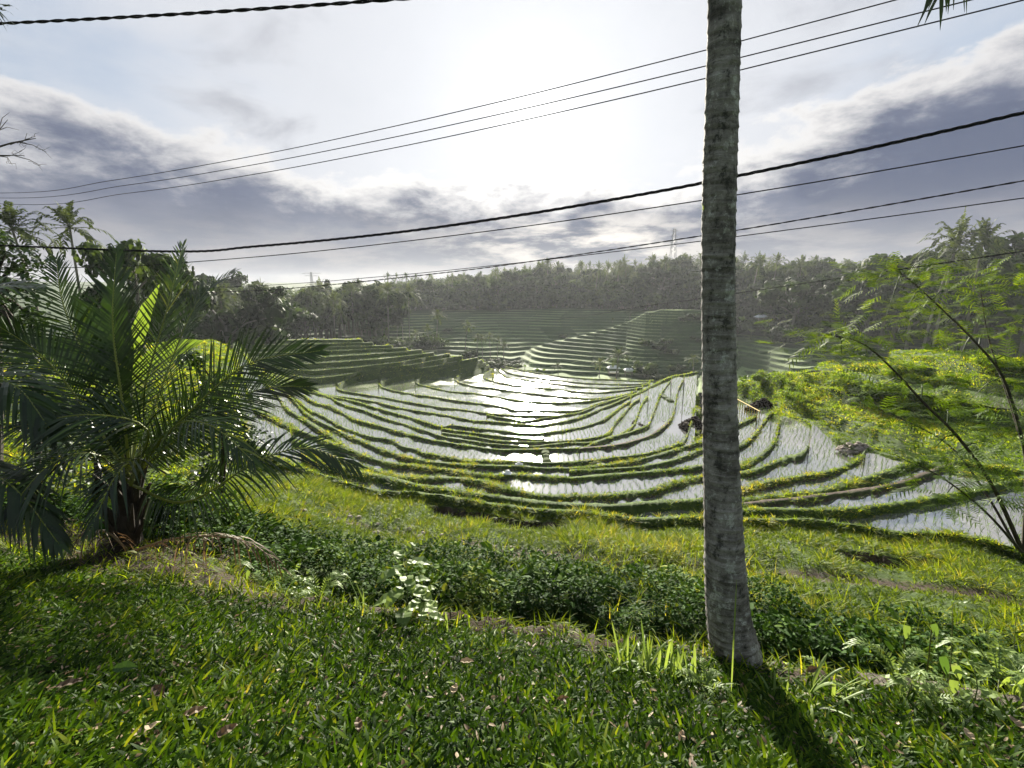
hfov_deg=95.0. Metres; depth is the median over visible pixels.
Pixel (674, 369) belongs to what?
shrub
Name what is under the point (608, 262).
coconut palm
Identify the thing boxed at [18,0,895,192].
power cable
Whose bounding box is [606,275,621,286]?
broadleaf tree
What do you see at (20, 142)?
bare tree
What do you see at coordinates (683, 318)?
shrub
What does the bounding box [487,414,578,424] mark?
paddy water
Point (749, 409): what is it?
bamboo water spout
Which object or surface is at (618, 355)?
coconut palm
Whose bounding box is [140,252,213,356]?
broadleaf tree
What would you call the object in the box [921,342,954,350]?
shrub
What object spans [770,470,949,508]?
paddy water
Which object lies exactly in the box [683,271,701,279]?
broadleaf tree
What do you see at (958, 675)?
taro plant
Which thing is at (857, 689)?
grass tuft
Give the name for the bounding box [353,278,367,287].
coconut palm
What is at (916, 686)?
leafy weed
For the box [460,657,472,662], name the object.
fallen leaf
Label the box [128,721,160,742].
fallen leaf
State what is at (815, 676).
grass tuft
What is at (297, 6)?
power cable
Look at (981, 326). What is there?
shrub
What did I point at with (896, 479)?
paddy water
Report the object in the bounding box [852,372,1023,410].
paddy water
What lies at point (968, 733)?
fallen leaf
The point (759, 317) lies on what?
house
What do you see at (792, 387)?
shrub
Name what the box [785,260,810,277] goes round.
coconut palm
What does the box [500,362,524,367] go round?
shrub
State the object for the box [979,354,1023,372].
shrub
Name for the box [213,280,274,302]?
broadleaf tree
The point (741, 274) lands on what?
broadleaf tree
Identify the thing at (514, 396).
paddy water
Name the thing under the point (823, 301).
broadleaf tree
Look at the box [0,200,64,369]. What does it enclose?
coconut palm
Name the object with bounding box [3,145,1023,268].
power cable
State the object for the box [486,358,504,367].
shrub
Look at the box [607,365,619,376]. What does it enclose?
field shelter
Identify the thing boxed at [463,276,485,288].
broadleaf tree
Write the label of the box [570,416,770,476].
paddy water
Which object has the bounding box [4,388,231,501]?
shrub
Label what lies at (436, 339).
shrub
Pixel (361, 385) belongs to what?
paddy water
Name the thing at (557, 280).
broadleaf tree
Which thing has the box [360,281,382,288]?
broadleaf tree
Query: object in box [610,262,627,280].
coconut palm
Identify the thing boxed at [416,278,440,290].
broadleaf tree
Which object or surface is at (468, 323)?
coconut palm
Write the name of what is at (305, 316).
broadleaf tree
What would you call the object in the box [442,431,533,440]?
paddy water
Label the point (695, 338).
shrub
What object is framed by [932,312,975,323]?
shrub
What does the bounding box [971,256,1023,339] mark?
broadleaf tree
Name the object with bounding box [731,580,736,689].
grass stalk
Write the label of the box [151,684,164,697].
fallen leaf
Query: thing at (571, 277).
broadleaf tree
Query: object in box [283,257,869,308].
distant forest
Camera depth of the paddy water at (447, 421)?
40.20 m
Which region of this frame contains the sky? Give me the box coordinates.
[0,0,1023,282]
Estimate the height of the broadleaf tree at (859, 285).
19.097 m
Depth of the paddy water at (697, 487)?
16.20 m
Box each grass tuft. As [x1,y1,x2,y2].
[346,575,371,614]
[445,612,463,634]
[600,620,644,670]
[612,620,689,682]
[654,637,704,690]
[668,644,739,691]
[743,671,791,702]
[779,653,871,716]
[831,678,866,709]
[944,633,1023,702]
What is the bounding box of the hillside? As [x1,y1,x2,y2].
[1,282,1022,394]
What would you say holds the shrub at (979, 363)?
on the terrain at (378, 372)
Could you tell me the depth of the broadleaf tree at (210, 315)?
74.35 m
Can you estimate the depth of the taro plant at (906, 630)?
3.28 m
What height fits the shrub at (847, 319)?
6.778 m
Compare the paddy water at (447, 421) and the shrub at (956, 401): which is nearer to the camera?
the shrub at (956, 401)
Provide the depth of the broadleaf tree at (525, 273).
202.22 m
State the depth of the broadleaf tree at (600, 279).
211.55 m
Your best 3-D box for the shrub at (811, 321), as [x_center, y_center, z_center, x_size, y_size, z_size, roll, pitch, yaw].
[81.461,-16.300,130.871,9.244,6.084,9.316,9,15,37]
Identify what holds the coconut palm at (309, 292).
on the hillside
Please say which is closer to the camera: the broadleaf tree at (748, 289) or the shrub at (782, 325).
the shrub at (782, 325)
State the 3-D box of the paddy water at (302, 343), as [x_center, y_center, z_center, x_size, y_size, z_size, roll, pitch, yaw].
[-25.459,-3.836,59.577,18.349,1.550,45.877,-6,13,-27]
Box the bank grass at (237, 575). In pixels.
[0,512,1023,712]
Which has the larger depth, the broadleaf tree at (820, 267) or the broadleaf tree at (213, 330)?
the broadleaf tree at (820, 267)
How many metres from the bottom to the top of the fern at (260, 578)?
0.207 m
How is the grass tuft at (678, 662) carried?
on the terrain at (378, 372)
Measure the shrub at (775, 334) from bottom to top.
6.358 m
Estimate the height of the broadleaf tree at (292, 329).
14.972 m
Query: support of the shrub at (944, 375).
on the terrain at (378, 372)
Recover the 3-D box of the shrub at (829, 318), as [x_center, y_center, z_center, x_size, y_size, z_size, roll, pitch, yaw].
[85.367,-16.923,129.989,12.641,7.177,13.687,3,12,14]
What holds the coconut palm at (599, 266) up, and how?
on the hillside
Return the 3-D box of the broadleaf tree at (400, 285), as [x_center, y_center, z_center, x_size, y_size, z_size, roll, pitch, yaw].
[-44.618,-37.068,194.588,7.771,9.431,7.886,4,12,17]
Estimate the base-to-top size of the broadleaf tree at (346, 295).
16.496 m
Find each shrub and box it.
[0,342,118,494]
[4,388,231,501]
[142,471,244,542]
[149,349,274,498]
[368,335,391,343]
[372,340,398,344]
[389,342,413,350]
[391,337,412,346]
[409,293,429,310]
[411,339,433,348]
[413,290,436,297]
[418,332,449,349]
[442,328,453,331]
[459,349,477,357]
[479,358,500,367]
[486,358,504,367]
[493,359,523,368]
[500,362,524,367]
[632,361,658,374]
[638,338,654,345]
[643,373,666,379]
[651,343,669,349]
[659,338,673,343]
[663,349,679,353]
[666,363,689,372]
[668,300,689,309]
[669,290,700,299]
[677,316,690,320]
[685,313,700,318]
[689,336,701,341]
[690,295,700,309]
[737,381,755,388]
[737,381,765,396]
[741,306,770,319]
[747,390,777,402]
[749,369,776,383]
[751,319,786,334]
[756,320,791,331]
[767,324,803,344]
[768,310,799,322]
[770,373,804,386]
[777,389,815,404]
[784,379,814,392]
[786,315,823,331]
[792,385,823,396]
[796,310,843,331]
[799,372,829,384]
[823,370,868,391]
[833,321,879,340]
[840,316,877,328]
[861,379,907,398]
[861,380,916,396]
[872,315,905,330]
[880,368,924,383]
[883,361,923,372]
[889,397,930,413]
[891,318,962,343]
[892,310,918,319]
[904,371,951,386]
[904,373,940,383]
[920,386,973,407]
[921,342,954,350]
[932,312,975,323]
[932,314,1008,332]
[935,370,968,383]
[973,352,1012,369]
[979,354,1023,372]
[990,323,1023,334]
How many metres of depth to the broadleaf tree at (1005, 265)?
85.52 m
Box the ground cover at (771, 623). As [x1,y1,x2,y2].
[3,470,1023,695]
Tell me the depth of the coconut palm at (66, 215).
33.92 m
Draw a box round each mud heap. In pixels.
[678,416,702,436]
[745,398,772,411]
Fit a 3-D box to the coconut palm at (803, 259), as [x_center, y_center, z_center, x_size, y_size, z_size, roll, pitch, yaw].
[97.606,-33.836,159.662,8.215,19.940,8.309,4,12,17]
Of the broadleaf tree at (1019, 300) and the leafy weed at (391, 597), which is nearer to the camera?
the leafy weed at (391, 597)
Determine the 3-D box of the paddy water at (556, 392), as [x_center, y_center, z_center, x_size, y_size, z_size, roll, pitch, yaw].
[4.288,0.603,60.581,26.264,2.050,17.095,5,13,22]
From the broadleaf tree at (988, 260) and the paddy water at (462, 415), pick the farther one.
the broadleaf tree at (988, 260)
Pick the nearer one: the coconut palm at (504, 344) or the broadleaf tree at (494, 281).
the coconut palm at (504, 344)
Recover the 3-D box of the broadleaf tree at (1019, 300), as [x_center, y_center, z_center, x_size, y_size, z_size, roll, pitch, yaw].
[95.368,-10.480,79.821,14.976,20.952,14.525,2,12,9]
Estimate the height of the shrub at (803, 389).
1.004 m
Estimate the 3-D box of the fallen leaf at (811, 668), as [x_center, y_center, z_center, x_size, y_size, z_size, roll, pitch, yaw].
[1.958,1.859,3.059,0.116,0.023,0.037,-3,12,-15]
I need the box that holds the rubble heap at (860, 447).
[835,441,871,453]
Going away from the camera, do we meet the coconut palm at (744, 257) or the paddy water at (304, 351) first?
the paddy water at (304, 351)
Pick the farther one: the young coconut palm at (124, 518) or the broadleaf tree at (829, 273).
the broadleaf tree at (829, 273)
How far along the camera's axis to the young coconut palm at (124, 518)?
4.62 m
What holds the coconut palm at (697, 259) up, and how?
on the hillside
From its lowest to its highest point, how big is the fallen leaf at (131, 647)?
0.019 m
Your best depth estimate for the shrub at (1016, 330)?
99.73 m
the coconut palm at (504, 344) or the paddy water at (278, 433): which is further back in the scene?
the coconut palm at (504, 344)
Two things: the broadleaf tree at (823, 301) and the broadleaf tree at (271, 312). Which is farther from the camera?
the broadleaf tree at (823, 301)
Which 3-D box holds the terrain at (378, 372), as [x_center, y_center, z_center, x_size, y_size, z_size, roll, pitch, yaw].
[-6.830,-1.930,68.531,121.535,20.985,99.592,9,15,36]
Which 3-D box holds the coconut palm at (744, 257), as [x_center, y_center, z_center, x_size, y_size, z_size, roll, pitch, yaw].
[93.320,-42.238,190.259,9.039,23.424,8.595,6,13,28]
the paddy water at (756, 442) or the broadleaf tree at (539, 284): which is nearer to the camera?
the paddy water at (756, 442)
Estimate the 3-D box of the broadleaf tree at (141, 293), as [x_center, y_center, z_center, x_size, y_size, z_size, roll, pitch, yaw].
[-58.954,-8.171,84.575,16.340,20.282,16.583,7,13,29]
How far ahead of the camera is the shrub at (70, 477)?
9.55 m
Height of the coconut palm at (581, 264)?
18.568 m
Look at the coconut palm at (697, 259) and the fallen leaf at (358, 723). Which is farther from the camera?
the coconut palm at (697, 259)
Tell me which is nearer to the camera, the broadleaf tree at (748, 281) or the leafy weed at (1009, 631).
the leafy weed at (1009, 631)
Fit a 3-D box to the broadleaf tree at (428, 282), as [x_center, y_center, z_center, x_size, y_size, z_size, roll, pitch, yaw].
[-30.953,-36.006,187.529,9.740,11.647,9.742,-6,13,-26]
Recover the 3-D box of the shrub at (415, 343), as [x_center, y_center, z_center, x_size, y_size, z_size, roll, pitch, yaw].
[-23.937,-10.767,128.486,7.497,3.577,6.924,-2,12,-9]
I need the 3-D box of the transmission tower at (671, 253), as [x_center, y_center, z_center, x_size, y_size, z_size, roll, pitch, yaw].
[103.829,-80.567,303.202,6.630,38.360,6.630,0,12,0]
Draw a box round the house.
[754,315,768,322]
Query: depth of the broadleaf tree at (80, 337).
68.89 m
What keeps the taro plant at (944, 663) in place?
on the terrain at (378, 372)
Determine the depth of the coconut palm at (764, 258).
173.70 m
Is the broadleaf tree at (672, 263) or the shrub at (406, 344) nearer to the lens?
the shrub at (406, 344)
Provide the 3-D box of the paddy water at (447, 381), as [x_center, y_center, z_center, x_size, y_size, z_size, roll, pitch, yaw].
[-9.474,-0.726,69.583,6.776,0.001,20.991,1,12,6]
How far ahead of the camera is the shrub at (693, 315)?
125.24 m
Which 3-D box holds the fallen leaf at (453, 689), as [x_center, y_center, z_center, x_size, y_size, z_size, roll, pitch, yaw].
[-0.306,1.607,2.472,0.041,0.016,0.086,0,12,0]
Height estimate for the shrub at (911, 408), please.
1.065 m
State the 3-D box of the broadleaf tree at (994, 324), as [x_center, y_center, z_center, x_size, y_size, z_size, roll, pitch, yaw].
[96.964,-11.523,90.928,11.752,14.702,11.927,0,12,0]
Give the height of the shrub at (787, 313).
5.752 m
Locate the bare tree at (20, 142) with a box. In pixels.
[0,112,48,169]
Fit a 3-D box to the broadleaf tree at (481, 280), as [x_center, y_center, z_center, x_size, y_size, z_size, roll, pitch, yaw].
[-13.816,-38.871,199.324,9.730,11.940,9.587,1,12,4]
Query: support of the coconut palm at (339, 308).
on the hillside
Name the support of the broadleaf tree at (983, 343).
on the hillside
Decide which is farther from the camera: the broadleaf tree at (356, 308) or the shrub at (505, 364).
the broadleaf tree at (356, 308)
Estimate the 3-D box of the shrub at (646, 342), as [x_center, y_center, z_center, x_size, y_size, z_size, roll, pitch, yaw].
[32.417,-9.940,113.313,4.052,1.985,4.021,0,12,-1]
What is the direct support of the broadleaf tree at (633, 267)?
on the hillside
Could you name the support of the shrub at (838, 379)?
on the terrain at (378, 372)
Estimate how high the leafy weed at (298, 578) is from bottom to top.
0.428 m
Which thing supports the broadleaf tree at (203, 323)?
on the hillside
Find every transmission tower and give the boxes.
[304,272,317,285]
[669,228,677,258]
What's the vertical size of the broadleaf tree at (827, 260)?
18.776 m
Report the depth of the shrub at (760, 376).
37.01 m
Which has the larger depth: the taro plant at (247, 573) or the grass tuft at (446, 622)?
the taro plant at (247, 573)
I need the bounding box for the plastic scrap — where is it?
[503,470,511,474]
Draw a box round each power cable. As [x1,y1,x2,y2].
[0,0,407,24]
[0,0,1023,204]
[0,111,1023,252]
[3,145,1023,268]
[10,180,1023,294]
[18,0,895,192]
[18,197,1023,289]
[30,0,971,197]
[494,251,1023,321]
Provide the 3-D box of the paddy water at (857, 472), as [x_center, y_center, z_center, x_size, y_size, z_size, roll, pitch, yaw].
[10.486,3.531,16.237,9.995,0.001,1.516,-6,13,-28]
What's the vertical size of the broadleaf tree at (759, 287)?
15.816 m
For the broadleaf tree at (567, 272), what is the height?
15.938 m
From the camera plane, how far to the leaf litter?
2.42 m
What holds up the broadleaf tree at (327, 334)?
on the hillside
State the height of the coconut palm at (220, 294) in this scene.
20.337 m
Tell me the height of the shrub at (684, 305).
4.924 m
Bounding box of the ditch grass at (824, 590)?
[5,482,1023,693]
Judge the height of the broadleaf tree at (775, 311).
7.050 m
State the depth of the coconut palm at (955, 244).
83.56 m
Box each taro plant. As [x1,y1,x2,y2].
[246,570,254,586]
[902,625,910,661]
[925,624,938,679]
[939,656,949,682]
[949,680,958,704]
[951,665,961,694]
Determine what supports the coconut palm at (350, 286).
on the hillside
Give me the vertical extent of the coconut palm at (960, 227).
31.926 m
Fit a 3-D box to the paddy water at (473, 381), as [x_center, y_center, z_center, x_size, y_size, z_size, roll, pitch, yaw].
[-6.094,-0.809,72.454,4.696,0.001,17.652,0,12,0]
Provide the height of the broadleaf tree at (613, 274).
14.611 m
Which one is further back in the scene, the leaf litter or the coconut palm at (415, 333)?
the coconut palm at (415, 333)
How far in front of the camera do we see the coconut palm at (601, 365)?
97.03 m
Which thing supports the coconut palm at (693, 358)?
on the hillside
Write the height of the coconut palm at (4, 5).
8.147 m
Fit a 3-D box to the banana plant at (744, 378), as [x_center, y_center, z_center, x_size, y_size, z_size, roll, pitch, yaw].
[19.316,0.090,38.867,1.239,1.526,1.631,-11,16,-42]
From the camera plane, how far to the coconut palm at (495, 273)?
185.33 m
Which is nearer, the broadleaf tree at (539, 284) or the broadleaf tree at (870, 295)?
the broadleaf tree at (870, 295)
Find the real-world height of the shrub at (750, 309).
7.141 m
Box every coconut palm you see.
[0,4,16,30]
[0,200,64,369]
[0,239,369,580]
[0,272,78,569]
[25,200,114,299]
[214,283,243,313]
[228,292,241,305]
[246,278,270,294]
[296,288,327,337]
[304,277,333,333]
[320,291,347,337]
[326,290,351,338]
[329,303,354,338]
[338,281,364,337]
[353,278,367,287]
[373,281,407,340]
[373,284,388,335]
[401,272,411,281]
[401,282,421,339]
[406,329,422,340]
[429,309,446,325]
[458,320,475,349]
[471,333,483,343]
[474,334,487,358]
[484,333,494,357]
[488,264,500,286]
[492,335,503,357]
[498,341,509,357]
[535,260,548,273]
[539,257,555,273]
[551,362,565,370]
[573,260,588,276]
[589,261,606,284]
[591,357,611,376]
[599,260,617,280]
[601,263,615,279]
[604,346,634,378]
[610,259,627,278]
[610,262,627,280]
[613,254,634,273]
[619,263,632,276]
[643,254,662,265]
[654,253,676,289]
[684,354,698,369]
[685,255,695,268]
[692,251,701,269]
[701,0,966,667]
[735,257,745,268]
[736,251,753,268]
[745,252,772,283]
[755,254,774,269]
[764,252,792,279]
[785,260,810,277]
[790,254,815,276]
[813,269,828,278]
[904,219,999,348]
[907,207,996,348]
[937,217,1022,351]
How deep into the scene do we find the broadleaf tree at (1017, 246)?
96.85 m
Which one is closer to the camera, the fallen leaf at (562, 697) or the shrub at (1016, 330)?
the fallen leaf at (562, 697)
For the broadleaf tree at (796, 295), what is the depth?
121.65 m
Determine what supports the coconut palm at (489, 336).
on the hillside
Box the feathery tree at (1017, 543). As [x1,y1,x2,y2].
[754,251,1023,552]
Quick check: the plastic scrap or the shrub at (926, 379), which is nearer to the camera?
the plastic scrap
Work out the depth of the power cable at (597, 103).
13.56 m
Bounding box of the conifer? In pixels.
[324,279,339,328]
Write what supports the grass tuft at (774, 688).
on the terrain at (378, 372)
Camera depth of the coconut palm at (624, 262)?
189.00 m
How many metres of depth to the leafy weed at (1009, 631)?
3.39 m
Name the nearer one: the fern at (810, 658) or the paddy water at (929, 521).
the fern at (810, 658)
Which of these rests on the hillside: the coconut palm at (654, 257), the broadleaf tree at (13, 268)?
the coconut palm at (654, 257)
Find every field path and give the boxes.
[541,449,551,461]
[657,393,673,401]
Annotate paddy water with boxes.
[232,342,361,352]
[235,360,339,458]
[238,348,778,493]
[246,351,404,357]
[247,348,374,352]
[255,359,413,370]
[260,375,755,476]
[263,353,420,363]
[274,358,443,377]
[281,382,670,461]
[292,445,807,503]
[300,406,695,467]
[301,393,647,448]
[302,463,922,516]
[312,360,462,395]
[336,392,622,420]
[337,400,629,440]
[341,376,399,395]
[344,374,696,439]
[379,386,576,414]
[382,370,453,393]
[415,383,604,410]
[421,369,476,390]
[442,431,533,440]
[443,401,639,445]
[455,382,635,402]
[459,369,488,386]
[482,379,641,397]
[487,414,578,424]
[494,370,648,391]
[500,369,637,387]
[505,368,652,384]
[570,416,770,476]
[579,383,683,459]
[737,389,761,430]
[743,458,863,497]
[760,406,770,424]
[769,415,987,492]
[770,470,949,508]
[797,488,1023,545]
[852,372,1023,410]
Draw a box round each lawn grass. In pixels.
[0,537,1023,767]
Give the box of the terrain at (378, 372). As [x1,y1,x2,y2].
[0,338,1023,767]
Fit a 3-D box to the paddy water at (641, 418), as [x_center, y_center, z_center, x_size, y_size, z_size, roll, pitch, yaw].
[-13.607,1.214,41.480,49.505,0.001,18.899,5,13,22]
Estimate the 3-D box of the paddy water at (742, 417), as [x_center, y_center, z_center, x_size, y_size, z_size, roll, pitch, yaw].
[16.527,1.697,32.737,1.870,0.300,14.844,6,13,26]
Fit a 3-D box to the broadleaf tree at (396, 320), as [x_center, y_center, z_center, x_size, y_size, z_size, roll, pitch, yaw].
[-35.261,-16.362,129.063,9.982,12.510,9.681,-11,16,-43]
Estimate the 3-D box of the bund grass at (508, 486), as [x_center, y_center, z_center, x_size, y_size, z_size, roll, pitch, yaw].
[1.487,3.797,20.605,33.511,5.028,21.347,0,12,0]
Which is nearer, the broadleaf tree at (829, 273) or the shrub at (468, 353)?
the shrub at (468, 353)
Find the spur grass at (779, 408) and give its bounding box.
[3,337,1023,538]
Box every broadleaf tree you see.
[0,227,68,482]
[65,315,194,340]
[71,239,182,355]
[99,304,210,342]
[121,289,228,313]
[124,292,229,319]
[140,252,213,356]
[150,318,280,349]
[177,275,295,349]
[183,313,289,345]
[190,312,213,327]
[193,271,247,287]
[210,304,253,326]
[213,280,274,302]
[214,299,319,324]
[216,303,287,321]
[223,283,267,304]
[239,284,288,319]
[278,290,328,338]
[281,305,304,338]
[288,292,326,337]
[288,302,349,338]
[296,304,336,338]
[297,289,365,336]
[304,287,353,338]
[309,281,371,332]
[326,292,344,338]
[340,283,386,335]
[347,305,367,335]
[347,312,359,331]
[351,308,392,335]
[352,285,415,337]
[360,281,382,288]
[367,302,403,336]
[381,282,399,289]
[395,283,412,292]
[409,284,420,292]
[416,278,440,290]
[420,279,448,293]
[452,274,470,282]
[453,280,472,292]
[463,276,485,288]
[472,278,489,288]
[481,278,512,292]
[490,271,511,283]
[508,271,536,293]
[510,265,547,280]
[512,276,541,292]
[523,277,550,306]
[532,267,564,278]
[541,274,566,290]
[550,269,578,278]
[564,273,578,281]
[566,275,590,292]
[584,268,607,282]
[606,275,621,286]
[610,270,629,286]
[618,265,635,288]
[636,255,688,280]
[638,262,690,291]
[664,259,692,270]
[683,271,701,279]
[683,276,701,293]
[735,260,796,287]
[735,294,750,307]
[736,268,755,289]
[741,273,783,288]
[744,288,759,305]
[749,274,799,308]
[753,273,840,335]
[764,306,783,319]
[775,271,811,284]
[786,257,853,270]
[787,270,818,279]
[788,259,821,278]
[799,261,857,276]
[809,269,854,281]
[809,281,912,349]
[838,264,934,346]
[839,263,856,271]
[857,253,953,348]
[862,253,899,280]
[874,276,955,349]
[899,250,1002,334]
[907,268,1023,353]
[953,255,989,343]
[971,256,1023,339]
[972,290,1023,355]
[979,262,1023,356]
[983,232,1023,258]
[986,254,1023,311]
[1005,289,1023,327]
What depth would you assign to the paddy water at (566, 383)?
73.36 m
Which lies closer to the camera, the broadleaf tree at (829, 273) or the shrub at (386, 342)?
the shrub at (386, 342)
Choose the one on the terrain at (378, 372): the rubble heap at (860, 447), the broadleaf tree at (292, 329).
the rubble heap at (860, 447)
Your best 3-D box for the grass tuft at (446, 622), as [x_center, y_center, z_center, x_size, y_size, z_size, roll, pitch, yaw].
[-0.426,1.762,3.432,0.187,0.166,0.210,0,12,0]
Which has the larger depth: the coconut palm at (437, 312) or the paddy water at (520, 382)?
the coconut palm at (437, 312)
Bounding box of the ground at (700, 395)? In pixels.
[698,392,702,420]
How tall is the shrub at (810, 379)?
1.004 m
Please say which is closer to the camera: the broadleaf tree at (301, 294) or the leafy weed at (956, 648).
the leafy weed at (956, 648)
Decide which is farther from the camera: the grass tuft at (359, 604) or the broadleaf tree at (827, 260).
the broadleaf tree at (827, 260)
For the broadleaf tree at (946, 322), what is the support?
on the hillside
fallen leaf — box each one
[51,678,82,688]
[109,660,137,672]
[122,643,139,654]
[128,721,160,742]
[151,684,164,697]
[179,705,207,717]
[212,723,239,739]
[354,717,362,731]
[450,683,457,696]
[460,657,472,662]
[555,695,568,700]
[678,730,685,740]
[805,665,817,672]
[963,728,974,743]
[1008,715,1023,729]
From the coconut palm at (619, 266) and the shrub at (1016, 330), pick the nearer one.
the shrub at (1016, 330)
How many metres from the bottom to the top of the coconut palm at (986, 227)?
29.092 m
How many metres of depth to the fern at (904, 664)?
2.81 m
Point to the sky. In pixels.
(112, 99)
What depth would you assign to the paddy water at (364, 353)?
71.17 m
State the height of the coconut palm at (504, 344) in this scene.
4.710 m
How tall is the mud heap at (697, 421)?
1.379 m
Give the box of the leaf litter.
[0,548,1023,767]
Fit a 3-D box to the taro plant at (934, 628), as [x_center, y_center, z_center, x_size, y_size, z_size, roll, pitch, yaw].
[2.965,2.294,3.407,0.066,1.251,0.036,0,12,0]
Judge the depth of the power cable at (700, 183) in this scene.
6.10 m
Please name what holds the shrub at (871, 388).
on the terrain at (378, 372)
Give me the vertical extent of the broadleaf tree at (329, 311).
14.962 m
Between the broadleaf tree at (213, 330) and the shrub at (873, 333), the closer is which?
the broadleaf tree at (213, 330)
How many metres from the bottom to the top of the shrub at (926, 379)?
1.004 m
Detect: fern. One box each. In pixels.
[206,554,253,574]
[249,569,305,597]
[293,568,349,606]
[675,657,734,702]
[785,655,872,672]
[842,637,955,702]
[884,662,974,721]
[935,631,1023,701]
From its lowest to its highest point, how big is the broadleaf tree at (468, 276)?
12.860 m
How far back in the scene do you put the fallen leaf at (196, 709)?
2.16 m
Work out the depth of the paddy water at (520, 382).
69.93 m
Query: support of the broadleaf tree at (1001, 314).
on the hillside
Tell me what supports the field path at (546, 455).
on the terrain at (378, 372)
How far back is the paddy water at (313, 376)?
61.07 m
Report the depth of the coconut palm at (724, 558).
2.81 m
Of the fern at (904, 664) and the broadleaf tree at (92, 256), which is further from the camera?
the broadleaf tree at (92, 256)
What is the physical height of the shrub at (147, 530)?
0.993 m
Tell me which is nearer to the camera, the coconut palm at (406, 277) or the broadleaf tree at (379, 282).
the broadleaf tree at (379, 282)
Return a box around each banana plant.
[30,278,202,479]
[738,375,750,381]
[762,321,772,336]
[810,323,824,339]
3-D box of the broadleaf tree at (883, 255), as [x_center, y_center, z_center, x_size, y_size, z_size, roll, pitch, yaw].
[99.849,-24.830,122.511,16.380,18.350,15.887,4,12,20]
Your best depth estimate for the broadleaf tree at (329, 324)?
119.04 m
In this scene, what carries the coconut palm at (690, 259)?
on the hillside
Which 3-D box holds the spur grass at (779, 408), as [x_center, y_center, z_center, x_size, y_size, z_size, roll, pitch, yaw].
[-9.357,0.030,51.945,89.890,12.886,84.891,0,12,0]
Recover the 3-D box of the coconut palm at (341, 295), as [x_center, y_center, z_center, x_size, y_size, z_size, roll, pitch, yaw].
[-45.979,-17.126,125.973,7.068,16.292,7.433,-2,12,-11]
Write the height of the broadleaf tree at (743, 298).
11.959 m
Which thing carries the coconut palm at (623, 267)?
on the hillside
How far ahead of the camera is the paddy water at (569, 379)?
78.08 m
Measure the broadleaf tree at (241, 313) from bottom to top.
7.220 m
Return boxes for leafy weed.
[286,563,315,597]
[372,542,439,626]
[402,585,443,625]
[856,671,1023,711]
[880,654,939,710]
[931,589,980,688]
[948,658,1004,720]
[961,627,1022,691]
[988,614,1023,675]
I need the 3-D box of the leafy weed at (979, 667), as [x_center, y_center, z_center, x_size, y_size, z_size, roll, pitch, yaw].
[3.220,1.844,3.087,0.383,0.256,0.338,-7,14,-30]
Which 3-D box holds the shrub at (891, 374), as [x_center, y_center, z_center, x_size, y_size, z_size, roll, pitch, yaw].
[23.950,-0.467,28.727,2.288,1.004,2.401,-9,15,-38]
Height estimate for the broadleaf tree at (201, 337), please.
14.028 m
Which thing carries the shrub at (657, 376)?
on the hillside
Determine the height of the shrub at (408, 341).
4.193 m
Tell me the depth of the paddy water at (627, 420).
34.80 m
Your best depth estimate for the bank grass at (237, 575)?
3.79 m
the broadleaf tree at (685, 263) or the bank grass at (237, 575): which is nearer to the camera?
the bank grass at (237, 575)
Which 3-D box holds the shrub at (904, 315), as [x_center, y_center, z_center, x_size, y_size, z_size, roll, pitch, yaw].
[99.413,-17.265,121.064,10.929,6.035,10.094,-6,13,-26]
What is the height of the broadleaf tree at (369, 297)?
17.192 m
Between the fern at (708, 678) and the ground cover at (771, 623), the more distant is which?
the ground cover at (771, 623)
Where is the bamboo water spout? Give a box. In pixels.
[738,399,759,421]
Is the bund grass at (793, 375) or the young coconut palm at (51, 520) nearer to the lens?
the young coconut palm at (51, 520)
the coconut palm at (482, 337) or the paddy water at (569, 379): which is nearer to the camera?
the paddy water at (569, 379)
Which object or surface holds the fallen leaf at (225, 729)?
on the lawn grass at (565, 744)
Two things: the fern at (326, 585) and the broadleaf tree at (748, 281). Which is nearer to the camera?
the fern at (326, 585)
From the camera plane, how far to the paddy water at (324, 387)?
56.40 m
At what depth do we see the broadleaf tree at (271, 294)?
77.26 m
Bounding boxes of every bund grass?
[233,339,1023,441]
[248,404,1023,560]
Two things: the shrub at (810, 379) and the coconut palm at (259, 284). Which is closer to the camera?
the shrub at (810, 379)
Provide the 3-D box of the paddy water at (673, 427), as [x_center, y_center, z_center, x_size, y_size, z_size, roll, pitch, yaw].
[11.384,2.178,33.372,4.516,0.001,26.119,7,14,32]
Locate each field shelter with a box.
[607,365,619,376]
[623,368,633,375]
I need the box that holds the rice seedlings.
[232,341,1023,545]
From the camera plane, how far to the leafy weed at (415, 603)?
3.49 m

